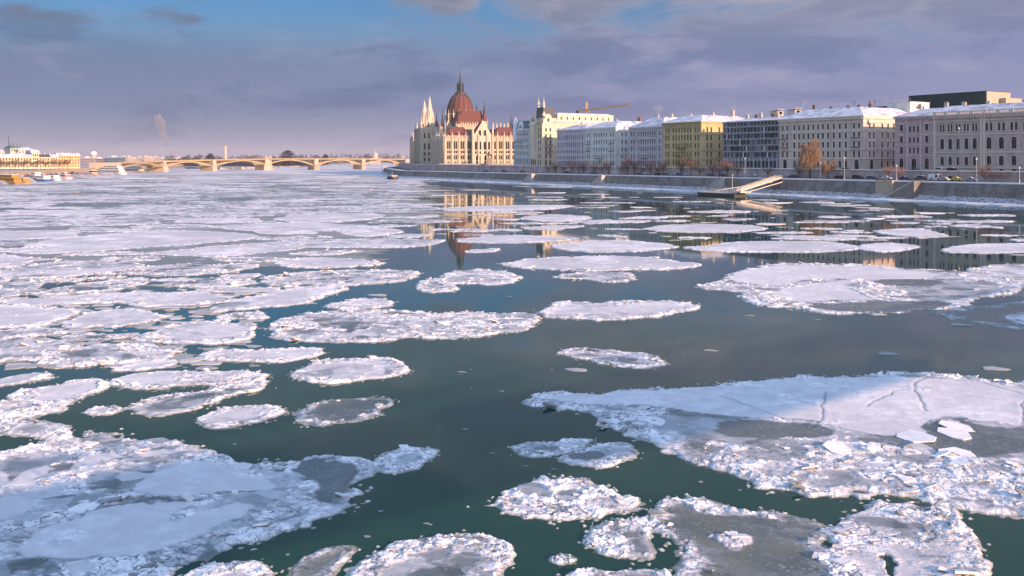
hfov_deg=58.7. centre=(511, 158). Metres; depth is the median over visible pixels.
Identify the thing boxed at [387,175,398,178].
river boat
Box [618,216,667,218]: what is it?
ice floe
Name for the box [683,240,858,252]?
ice floe
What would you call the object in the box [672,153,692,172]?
bare tree
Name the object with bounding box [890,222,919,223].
ice floe
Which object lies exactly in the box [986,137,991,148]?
window
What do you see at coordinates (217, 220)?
ice floe
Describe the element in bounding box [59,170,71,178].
river boat
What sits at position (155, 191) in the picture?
ice floe
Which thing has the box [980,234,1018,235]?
ice floe
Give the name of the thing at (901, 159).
window
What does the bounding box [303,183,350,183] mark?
ice floe
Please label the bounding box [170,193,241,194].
ice floe
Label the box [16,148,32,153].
hillside house
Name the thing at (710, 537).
ice floe
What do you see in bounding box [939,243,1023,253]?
ice floe
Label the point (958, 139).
window
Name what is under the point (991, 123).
window
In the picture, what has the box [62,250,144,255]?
ice floe
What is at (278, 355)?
ice floe
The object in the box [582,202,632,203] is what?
ice floe
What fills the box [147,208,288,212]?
ice floe
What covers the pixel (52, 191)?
ice floe
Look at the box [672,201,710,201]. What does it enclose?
ice floe
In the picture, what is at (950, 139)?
window
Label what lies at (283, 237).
ice floe
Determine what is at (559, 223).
ice floe
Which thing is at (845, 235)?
ice floe
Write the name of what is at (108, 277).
ice floe
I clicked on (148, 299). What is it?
ice floe
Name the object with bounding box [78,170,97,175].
cargo barge
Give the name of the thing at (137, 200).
ice floe
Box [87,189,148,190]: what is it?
ice floe
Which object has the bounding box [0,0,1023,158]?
sky
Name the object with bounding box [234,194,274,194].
ice floe
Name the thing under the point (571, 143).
lavender house
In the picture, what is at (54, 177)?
river boat
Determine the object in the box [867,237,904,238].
ice floe
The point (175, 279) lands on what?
ice floe
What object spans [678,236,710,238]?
ice floe
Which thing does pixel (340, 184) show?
ice floe
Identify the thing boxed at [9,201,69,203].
ice floe
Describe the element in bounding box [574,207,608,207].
ice floe
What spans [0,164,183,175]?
quay wall
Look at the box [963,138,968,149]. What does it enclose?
window
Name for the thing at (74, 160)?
riverside house
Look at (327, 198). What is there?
ice floe
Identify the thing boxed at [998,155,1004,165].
window
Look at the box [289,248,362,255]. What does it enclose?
ice floe
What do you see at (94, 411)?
ice floe
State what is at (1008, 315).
ice floe
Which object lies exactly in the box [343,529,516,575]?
ice floe
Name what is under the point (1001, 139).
window
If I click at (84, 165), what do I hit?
ground
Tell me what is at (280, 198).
ice floe
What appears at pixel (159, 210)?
ice floe
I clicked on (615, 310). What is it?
ice floe
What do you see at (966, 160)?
window
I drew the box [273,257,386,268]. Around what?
ice floe
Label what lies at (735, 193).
landing stage
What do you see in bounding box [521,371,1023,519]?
ice floe
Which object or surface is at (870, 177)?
parked car
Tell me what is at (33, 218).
ice floe
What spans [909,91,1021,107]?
dark office block
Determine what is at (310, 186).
ice floe
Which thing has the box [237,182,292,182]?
ice floe
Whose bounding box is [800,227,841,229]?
ice floe
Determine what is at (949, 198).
riprap rocks
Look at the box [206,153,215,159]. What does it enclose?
island tree
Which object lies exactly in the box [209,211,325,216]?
ice floe
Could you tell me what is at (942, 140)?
window
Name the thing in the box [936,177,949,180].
parked car
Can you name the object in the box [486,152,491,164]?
equestrian statue
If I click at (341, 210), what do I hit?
ice floe
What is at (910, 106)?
penthouse block
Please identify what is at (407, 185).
ice floe
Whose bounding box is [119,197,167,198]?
ice floe
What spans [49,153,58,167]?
riverside house
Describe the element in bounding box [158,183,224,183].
ice floe
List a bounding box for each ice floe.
[0,186,71,187]
[0,188,75,188]
[0,192,30,193]
[0,193,43,194]
[0,195,47,195]
[0,196,81,198]
[0,199,50,201]
[0,206,50,207]
[0,208,56,210]
[0,212,38,215]
[0,215,102,220]
[0,220,93,227]
[0,230,81,239]
[0,238,60,245]
[0,246,45,251]
[0,253,57,267]
[0,259,144,278]
[0,278,13,282]
[0,279,45,297]
[0,297,34,302]
[0,303,80,327]
[0,324,67,339]
[0,337,82,362]
[0,371,58,387]
[0,377,109,420]
[0,416,74,440]
[0,428,383,575]
[1,297,102,304]
[5,204,55,205]
[5,210,36,210]
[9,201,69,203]
[10,190,94,191]
[10,209,145,214]
[11,230,257,253]
[16,277,86,282]
[22,185,72,185]
[23,207,92,208]
[25,277,149,295]
[27,341,185,367]
[31,182,70,182]
[31,188,113,189]
[34,196,131,198]
[42,194,123,196]
[42,290,240,306]
[43,183,92,183]
[43,214,106,215]
[46,203,150,205]
[47,184,109,184]
[55,218,94,221]
[56,332,134,340]
[57,306,172,328]
[61,220,160,225]
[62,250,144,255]
[67,227,175,231]
[68,186,135,187]
[70,200,115,202]
[73,185,112,185]
[75,206,194,209]
[79,178,109,178]
[80,199,136,199]
[81,192,125,192]
[81,404,124,416]
[85,275,127,278]
[86,214,202,220]
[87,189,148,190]
[95,194,195,197]
[95,262,259,275]
[97,198,212,201]
[99,255,163,261]
[109,368,271,390]
[111,358,178,371]
[112,193,194,194]
[114,187,182,188]
[115,202,164,202]
[116,187,148,187]
[117,212,186,213]
[118,204,176,206]
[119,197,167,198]
[122,376,276,417]
[127,191,200,191]
[128,318,263,344]
[130,224,212,227]
[131,209,202,211]
[132,181,169,181]
[134,203,275,207]
[145,243,308,257]
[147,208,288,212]
[150,277,201,281]
[151,184,197,184]
[153,185,210,186]
[154,187,228,189]
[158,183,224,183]
[165,201,249,203]
[167,191,224,192]
[167,212,245,215]
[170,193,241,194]
[170,217,261,222]
[172,277,260,287]
[176,195,256,196]
[181,558,283,575]
[182,190,214,190]
[192,188,261,189]
[192,215,236,217]
[193,346,326,362]
[194,404,288,429]
[195,286,280,292]
[201,186,260,186]
[208,184,245,185]
[208,285,348,312]
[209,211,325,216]
[209,222,368,230]
[210,198,257,199]
[212,256,299,262]
[215,311,270,319]
[218,190,262,191]
[218,273,262,277]
[225,181,265,181]
[225,183,277,183]
[230,206,269,207]
[232,205,368,209]
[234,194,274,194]
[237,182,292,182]
[240,200,322,202]
[241,221,283,223]
[242,192,317,193]
[247,184,299,184]
[254,231,317,234]
[254,235,332,239]
[256,238,445,247]
[257,195,328,196]
[257,198,308,199]
[257,269,421,286]
[262,185,308,186]
[262,188,333,189]
[263,308,541,342]
[270,209,384,212]
[273,213,384,222]
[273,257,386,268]
[276,202,344,204]
[279,190,313,190]
[284,192,350,193]
[285,396,399,427]
[286,356,413,384]
[286,545,360,575]
[289,186,332,187]
[289,198,359,199]
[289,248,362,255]
[299,191,329,192]
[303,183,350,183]
[310,196,384,197]
[315,181,356,181]
[322,184,358,184]
[322,298,397,309]
[323,188,365,189]
[327,200,397,203]
[331,205,440,209]
[333,186,380,187]
[335,194,402,195]
[335,226,402,236]
[336,204,365,205]
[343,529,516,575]
[345,182,386,182]
[348,192,426,193]
[358,189,419,190]
[361,203,451,205]
[363,210,418,212]
[366,224,416,227]
[367,218,462,223]
[373,445,440,474]
[379,188,429,188]
[382,185,432,185]
[383,234,431,237]
[384,215,438,217]
[387,182,422,182]
[389,191,426,191]
[391,181,422,181]
[415,277,459,292]
[424,228,455,229]
[428,193,461,194]
[432,268,523,285]
[441,205,573,210]
[449,228,499,231]
[454,235,578,243]
[463,234,492,235]
[464,214,506,215]
[464,248,500,252]
[466,473,651,528]
[491,211,543,212]
[494,255,701,271]
[499,222,542,224]
[507,438,596,458]
[518,214,590,221]
[518,225,584,229]
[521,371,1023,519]
[530,199,567,200]
[533,202,562,202]
[536,300,700,320]
[543,222,577,223]
[548,553,576,565]
[549,240,678,252]
[552,271,637,282]
[555,442,643,469]
[555,567,671,575]
[556,347,670,369]
[570,220,650,223]
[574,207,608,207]
[577,495,685,565]
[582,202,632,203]
[597,234,628,236]
[606,228,645,229]
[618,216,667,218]
[643,224,768,232]
[643,493,846,575]
[654,220,687,221]
[664,215,690,216]
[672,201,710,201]
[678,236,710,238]
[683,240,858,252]
[687,210,751,212]
[693,262,1023,314]
[723,218,753,220]
[755,231,810,233]
[770,235,856,240]
[793,220,869,222]
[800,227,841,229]
[801,201,834,202]
[812,498,992,575]
[817,216,848,217]
[820,204,870,206]
[823,234,873,236]
[830,231,872,232]
[858,242,919,252]
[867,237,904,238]
[873,228,947,237]
[878,215,929,217]
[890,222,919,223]
[924,223,950,224]
[927,220,954,221]
[931,301,1023,329]
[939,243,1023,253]
[946,224,1002,228]
[949,220,1017,222]
[954,263,1023,282]
[958,214,1015,216]
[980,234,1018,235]
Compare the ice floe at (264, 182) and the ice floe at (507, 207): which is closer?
the ice floe at (507, 207)
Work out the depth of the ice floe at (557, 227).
197.30 m
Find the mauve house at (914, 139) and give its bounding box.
[893,102,967,169]
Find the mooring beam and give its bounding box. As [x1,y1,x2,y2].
[751,182,781,191]
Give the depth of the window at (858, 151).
390.91 m
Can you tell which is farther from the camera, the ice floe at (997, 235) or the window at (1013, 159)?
the window at (1013, 159)
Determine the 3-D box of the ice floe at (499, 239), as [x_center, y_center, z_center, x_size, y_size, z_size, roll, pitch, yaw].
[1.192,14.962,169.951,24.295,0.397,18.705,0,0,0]
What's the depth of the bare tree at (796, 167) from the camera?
394.38 m
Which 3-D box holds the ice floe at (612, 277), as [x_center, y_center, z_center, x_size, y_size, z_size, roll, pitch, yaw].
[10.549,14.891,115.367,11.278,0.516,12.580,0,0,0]
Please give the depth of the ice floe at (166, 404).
56.51 m
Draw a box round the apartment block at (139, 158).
[136,156,142,160]
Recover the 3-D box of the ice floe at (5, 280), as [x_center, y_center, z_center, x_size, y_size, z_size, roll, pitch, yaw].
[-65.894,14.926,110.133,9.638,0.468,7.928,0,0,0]
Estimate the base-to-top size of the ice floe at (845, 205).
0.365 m
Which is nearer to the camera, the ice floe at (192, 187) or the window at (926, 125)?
the window at (926, 125)
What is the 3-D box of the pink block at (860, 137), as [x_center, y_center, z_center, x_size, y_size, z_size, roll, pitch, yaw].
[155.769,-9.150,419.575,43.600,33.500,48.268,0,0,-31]
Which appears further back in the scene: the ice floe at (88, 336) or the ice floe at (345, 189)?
the ice floe at (345, 189)
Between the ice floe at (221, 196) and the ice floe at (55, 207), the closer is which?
the ice floe at (55, 207)
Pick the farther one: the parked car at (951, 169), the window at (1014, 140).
the parked car at (951, 169)
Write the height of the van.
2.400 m
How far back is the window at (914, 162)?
368.39 m
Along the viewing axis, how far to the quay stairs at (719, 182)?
412.11 m
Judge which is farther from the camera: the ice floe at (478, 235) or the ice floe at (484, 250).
the ice floe at (478, 235)
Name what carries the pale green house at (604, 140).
on the ground
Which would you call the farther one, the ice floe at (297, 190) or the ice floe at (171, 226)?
the ice floe at (297, 190)
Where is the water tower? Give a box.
[91,151,96,157]
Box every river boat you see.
[22,173,30,182]
[50,175,60,179]
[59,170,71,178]
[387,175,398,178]
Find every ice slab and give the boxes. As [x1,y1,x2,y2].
[68,503,98,512]
[644,417,665,425]
[822,440,852,455]
[897,429,936,442]
[937,427,971,439]
[938,420,974,431]
[938,447,975,458]
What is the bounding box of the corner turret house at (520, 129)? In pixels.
[512,118,529,165]
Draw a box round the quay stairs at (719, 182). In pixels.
[706,176,724,189]
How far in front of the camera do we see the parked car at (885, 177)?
353.76 m
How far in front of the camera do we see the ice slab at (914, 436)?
48.62 m
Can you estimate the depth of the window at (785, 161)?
426.09 m
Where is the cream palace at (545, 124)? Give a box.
[528,97,612,165]
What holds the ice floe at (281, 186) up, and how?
on the water
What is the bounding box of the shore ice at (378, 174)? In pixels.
[373,172,1023,205]
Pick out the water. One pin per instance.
(494, 386)
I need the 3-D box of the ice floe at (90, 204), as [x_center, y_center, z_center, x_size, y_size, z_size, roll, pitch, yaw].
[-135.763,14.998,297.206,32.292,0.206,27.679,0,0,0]
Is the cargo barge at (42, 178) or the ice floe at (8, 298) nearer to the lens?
the ice floe at (8, 298)
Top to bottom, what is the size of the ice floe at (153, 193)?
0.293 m
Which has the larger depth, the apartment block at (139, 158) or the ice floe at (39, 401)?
the apartment block at (139, 158)
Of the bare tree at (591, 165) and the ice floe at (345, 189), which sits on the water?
the ice floe at (345, 189)
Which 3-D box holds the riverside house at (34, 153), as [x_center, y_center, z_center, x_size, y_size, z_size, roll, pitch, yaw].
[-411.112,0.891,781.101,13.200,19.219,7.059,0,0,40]
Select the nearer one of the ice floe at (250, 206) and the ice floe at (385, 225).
the ice floe at (385, 225)
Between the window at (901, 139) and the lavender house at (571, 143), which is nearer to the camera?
the window at (901, 139)
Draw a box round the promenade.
[386,166,1006,182]
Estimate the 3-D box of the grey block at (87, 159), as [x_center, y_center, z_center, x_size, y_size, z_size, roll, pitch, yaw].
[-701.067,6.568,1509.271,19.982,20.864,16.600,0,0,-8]
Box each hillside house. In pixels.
[4,143,20,153]
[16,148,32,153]
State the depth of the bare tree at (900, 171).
345.30 m
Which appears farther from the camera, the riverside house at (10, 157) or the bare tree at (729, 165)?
the riverside house at (10, 157)
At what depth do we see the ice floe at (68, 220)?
222.78 m
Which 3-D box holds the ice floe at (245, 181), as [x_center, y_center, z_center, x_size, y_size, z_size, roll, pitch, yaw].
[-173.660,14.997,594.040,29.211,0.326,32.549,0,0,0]
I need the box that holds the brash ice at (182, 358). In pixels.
[0,190,1022,554]
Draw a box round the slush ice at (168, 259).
[0,174,467,266]
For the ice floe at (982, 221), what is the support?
on the water
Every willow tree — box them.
[795,139,823,178]
[818,158,837,178]
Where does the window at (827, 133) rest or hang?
in the pink block at (860, 137)
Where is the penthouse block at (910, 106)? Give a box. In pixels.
[887,96,929,112]
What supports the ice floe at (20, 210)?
on the water
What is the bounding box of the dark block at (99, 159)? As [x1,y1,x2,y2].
[96,157,105,161]
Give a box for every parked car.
[834,175,845,178]
[852,175,864,178]
[866,176,877,179]
[881,176,893,179]
[900,176,911,179]
[913,176,926,179]
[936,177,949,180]
[946,168,960,170]
[950,177,963,180]
[964,177,978,180]
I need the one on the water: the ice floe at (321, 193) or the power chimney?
the ice floe at (321, 193)
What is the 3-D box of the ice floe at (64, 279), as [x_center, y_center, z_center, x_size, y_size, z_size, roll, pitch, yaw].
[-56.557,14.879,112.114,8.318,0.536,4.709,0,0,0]
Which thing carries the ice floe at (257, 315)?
on the water
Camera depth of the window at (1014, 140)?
333.38 m
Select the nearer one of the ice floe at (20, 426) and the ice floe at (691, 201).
the ice floe at (20, 426)
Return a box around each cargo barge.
[30,172,52,181]
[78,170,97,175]
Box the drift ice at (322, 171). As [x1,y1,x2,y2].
[23,163,944,224]
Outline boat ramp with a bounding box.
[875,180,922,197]
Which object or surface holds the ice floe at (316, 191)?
on the water
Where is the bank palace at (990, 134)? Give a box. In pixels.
[931,98,1023,170]
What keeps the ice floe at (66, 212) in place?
on the water
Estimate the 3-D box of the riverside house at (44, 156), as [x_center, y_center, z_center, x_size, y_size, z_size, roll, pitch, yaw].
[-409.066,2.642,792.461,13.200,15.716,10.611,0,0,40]
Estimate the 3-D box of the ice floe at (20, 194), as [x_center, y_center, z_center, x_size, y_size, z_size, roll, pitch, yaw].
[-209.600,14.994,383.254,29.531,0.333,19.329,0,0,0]
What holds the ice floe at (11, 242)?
on the water
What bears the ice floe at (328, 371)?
on the water
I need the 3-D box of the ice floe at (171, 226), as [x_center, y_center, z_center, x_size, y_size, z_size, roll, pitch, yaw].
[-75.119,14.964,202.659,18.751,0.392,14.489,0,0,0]
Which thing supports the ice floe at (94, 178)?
on the water
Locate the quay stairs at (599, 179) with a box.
[591,174,604,184]
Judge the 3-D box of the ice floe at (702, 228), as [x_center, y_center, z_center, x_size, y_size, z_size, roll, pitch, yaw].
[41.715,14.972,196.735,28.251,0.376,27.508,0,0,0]
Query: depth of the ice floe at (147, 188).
456.58 m
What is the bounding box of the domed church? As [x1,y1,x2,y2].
[370,150,379,163]
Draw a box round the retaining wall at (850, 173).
[399,162,1023,181]
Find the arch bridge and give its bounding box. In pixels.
[89,154,409,171]
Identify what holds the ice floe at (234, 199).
on the water
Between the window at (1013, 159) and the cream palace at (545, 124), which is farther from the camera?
the cream palace at (545, 124)
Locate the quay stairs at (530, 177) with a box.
[523,173,534,181]
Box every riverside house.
[0,152,31,168]
[25,149,39,168]
[39,153,50,168]
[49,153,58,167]
[54,151,80,167]
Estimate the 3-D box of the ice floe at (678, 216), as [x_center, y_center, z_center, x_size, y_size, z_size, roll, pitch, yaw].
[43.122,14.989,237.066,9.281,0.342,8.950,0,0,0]
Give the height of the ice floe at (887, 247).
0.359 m
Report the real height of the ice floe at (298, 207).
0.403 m
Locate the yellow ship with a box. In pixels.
[0,174,22,183]
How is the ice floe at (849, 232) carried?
on the water
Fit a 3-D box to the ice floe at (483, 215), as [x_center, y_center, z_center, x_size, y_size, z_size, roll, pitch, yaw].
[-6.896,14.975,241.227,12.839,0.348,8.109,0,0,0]
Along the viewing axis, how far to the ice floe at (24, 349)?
71.62 m
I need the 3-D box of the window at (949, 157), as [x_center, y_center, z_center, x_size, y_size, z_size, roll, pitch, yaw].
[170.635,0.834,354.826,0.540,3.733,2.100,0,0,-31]
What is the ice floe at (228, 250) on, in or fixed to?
on the water
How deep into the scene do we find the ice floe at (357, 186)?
488.25 m
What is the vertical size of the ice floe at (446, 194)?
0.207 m
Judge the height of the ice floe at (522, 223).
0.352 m
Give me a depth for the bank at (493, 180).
598.82 m
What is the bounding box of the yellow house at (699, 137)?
[661,110,743,167]
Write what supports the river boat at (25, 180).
on the water
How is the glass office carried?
on the ground
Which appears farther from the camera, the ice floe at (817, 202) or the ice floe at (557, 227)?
the ice floe at (817, 202)
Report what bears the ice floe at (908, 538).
on the water
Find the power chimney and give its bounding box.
[224,146,226,158]
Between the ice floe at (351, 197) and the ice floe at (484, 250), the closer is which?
the ice floe at (484, 250)
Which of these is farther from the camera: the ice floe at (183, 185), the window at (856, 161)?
the ice floe at (183, 185)
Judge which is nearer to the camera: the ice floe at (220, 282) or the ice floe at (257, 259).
the ice floe at (220, 282)
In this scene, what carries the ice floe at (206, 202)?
on the water
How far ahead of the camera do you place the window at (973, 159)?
346.66 m
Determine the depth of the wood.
1877.25 m
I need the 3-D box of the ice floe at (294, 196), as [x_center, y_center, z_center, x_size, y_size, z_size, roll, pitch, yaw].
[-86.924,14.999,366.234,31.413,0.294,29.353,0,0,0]
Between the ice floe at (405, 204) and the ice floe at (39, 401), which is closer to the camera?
the ice floe at (39, 401)
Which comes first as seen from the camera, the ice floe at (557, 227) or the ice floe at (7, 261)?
the ice floe at (7, 261)
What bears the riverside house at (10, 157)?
on the ground
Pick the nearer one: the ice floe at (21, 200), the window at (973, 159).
the ice floe at (21, 200)
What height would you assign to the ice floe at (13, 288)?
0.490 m
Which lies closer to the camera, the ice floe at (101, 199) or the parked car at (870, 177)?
the ice floe at (101, 199)
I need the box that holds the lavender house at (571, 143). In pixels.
[556,121,595,165]
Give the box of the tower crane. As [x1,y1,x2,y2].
[576,101,630,113]
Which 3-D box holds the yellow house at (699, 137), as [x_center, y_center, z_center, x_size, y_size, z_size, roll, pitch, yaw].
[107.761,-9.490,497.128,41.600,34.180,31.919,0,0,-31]
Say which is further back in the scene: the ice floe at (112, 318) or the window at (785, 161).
the window at (785, 161)
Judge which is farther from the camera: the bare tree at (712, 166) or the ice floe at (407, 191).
the bare tree at (712, 166)
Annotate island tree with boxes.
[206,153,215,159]
[278,150,296,165]
[322,154,329,164]
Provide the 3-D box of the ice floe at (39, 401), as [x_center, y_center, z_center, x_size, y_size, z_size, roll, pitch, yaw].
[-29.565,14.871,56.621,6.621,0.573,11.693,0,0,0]
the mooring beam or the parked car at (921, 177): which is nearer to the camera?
the parked car at (921, 177)
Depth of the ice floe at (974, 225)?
201.23 m
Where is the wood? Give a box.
[164,153,407,165]
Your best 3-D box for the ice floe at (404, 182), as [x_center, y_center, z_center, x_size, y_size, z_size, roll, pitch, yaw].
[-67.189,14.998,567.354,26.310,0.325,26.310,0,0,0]
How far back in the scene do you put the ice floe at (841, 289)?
105.28 m
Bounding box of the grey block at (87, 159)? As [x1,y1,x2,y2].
[81,156,95,162]
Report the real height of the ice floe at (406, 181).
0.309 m
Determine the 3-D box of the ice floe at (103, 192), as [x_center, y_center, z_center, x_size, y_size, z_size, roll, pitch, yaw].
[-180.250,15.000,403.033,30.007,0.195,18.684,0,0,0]
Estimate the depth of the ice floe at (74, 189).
440.97 m
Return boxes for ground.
[0,160,147,171]
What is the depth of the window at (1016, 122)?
332.81 m
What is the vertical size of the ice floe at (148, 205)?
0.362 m
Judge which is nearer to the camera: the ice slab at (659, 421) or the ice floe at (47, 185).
the ice slab at (659, 421)
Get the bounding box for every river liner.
[97,163,126,174]
[124,166,144,171]
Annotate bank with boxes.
[0,167,185,184]
[380,172,1022,202]
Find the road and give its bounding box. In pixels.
[390,166,1023,182]
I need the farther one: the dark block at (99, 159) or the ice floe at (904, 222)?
the dark block at (99, 159)
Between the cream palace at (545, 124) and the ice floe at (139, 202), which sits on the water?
the ice floe at (139, 202)
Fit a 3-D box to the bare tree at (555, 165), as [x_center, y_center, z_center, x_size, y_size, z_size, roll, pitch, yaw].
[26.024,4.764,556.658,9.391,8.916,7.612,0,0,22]
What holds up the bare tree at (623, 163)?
on the road
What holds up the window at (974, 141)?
in the bank palace at (990, 134)
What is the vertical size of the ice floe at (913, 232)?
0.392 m
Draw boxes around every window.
[783,159,786,167]
[826,131,829,138]
[826,140,829,147]
[852,150,855,157]
[854,159,858,168]
[857,139,860,147]
[857,150,860,157]
[870,159,873,169]
[898,146,903,153]
[899,123,903,130]
[899,135,903,142]
[899,158,903,168]
[911,158,916,167]
[912,125,915,132]
[916,125,919,132]
[924,122,928,130]
[924,134,928,142]
[924,146,929,153]
[924,158,929,169]
[939,138,944,149]
[939,156,944,165]
[947,138,952,149]
[947,156,952,165]
[955,138,960,149]
[955,156,960,165]
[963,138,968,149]
[964,156,968,165]
[972,138,976,149]
[972,156,976,165]
[985,155,991,165]
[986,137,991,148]
[989,122,992,130]
[997,122,1000,130]
[998,137,1003,148]
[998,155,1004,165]
[1009,121,1013,130]
[1010,155,1016,165]
[1011,136,1016,148]
[1014,121,1017,130]
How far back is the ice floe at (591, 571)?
32.81 m
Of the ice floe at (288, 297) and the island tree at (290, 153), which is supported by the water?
the ice floe at (288, 297)
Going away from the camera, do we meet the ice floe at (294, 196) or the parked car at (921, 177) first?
the parked car at (921, 177)
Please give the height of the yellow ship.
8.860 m
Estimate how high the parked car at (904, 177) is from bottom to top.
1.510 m
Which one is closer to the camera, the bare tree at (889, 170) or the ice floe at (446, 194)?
the bare tree at (889, 170)
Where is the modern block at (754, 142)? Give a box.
[722,108,801,168]
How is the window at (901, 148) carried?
in the mauve house at (914, 139)
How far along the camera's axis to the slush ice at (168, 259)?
220.60 m
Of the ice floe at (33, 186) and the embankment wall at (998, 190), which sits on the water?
the ice floe at (33, 186)
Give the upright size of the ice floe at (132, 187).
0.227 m
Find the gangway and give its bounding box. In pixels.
[736,175,782,190]
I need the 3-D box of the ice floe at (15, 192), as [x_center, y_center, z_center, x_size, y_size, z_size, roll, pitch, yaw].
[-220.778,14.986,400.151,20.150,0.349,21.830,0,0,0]
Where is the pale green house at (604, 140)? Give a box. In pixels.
[584,117,640,166]
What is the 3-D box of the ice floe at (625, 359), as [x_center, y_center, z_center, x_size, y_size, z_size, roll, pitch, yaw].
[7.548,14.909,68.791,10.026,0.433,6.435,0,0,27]
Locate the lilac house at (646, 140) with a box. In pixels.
[628,113,677,166]
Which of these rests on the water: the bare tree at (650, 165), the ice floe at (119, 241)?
the ice floe at (119, 241)
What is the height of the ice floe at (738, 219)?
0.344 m
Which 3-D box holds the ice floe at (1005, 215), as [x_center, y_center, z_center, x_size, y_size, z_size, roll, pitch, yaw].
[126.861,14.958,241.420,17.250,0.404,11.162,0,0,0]
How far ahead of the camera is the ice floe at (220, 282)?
108.84 m
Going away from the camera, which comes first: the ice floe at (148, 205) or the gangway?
the ice floe at (148, 205)
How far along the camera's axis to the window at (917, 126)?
366.86 m
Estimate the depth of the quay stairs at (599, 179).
488.34 m
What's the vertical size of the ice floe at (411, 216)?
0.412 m
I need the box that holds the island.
[177,162,349,168]
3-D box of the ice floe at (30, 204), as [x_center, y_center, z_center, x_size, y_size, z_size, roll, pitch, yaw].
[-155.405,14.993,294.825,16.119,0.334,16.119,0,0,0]
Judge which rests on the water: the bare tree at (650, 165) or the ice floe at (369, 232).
the ice floe at (369, 232)
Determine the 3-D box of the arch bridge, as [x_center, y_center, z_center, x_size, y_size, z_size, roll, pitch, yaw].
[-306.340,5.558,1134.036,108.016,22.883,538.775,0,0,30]
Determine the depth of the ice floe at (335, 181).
596.84 m
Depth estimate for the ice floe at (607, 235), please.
176.81 m
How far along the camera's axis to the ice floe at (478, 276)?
114.14 m
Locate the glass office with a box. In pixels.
[106,156,124,161]
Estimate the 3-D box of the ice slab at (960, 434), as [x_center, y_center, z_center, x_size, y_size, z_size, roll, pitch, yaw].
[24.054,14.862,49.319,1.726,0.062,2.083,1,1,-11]
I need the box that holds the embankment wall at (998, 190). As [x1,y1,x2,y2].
[383,166,1023,199]
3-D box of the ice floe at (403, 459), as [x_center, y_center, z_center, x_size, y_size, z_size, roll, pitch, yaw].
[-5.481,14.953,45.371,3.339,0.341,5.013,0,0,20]
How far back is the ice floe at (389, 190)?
427.14 m
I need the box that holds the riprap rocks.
[556,181,1023,203]
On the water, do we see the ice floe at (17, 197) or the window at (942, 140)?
the ice floe at (17, 197)
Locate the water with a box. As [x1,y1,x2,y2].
[0,174,1023,575]
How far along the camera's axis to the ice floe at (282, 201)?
317.03 m
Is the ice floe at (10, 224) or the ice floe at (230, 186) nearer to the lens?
the ice floe at (10, 224)
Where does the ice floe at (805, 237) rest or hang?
on the water
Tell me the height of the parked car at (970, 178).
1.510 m
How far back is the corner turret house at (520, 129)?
626.44 m
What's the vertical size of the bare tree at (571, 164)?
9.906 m
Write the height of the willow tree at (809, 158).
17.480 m
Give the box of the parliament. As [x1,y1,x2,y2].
[410,71,513,164]
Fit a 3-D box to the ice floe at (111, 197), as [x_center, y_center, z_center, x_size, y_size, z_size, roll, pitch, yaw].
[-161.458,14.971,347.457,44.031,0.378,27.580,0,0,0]
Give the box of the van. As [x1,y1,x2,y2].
[928,174,942,180]
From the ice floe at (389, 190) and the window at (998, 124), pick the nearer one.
the window at (998, 124)
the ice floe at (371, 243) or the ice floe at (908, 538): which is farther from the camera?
the ice floe at (371, 243)
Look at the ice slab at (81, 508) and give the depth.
38.73 m
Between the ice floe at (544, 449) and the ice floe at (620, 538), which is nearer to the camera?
the ice floe at (620, 538)
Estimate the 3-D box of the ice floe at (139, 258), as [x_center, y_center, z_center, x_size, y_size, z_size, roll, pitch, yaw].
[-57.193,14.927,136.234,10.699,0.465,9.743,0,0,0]
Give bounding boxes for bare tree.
[547,162,560,169]
[564,159,577,173]
[578,161,590,173]
[588,161,600,170]
[602,159,613,173]
[620,158,635,174]
[624,157,642,174]
[643,159,657,174]
[656,157,672,171]
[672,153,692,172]
[680,156,698,175]
[694,165,703,175]
[706,160,718,173]
[718,158,736,176]
[730,164,745,176]
[792,163,803,177]
[883,166,893,179]
[893,166,904,179]
[975,164,993,181]
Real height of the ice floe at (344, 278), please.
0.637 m
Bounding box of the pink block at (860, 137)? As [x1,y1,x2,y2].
[777,99,907,169]
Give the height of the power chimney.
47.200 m
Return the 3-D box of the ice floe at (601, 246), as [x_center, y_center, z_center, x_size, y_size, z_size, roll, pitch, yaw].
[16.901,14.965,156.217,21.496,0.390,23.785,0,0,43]
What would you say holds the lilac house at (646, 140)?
on the ground
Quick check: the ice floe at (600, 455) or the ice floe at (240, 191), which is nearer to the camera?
the ice floe at (600, 455)
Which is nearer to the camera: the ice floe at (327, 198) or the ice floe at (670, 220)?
the ice floe at (670, 220)
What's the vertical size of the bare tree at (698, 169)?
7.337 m
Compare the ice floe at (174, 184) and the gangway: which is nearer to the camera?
the gangway
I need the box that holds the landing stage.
[697,174,750,196]
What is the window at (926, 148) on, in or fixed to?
in the mauve house at (914, 139)
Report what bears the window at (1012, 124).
in the bank palace at (990, 134)
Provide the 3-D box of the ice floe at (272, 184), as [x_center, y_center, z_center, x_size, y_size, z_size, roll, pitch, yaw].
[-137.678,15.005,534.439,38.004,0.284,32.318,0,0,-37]
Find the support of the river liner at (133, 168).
on the water
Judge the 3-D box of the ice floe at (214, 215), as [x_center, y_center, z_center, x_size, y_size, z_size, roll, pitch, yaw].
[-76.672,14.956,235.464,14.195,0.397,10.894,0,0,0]
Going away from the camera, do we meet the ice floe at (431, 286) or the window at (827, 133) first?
the ice floe at (431, 286)
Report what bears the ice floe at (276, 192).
on the water
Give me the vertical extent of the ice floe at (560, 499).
0.422 m
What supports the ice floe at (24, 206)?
on the water
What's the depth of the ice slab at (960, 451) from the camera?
46.04 m
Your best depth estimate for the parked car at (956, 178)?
328.95 m

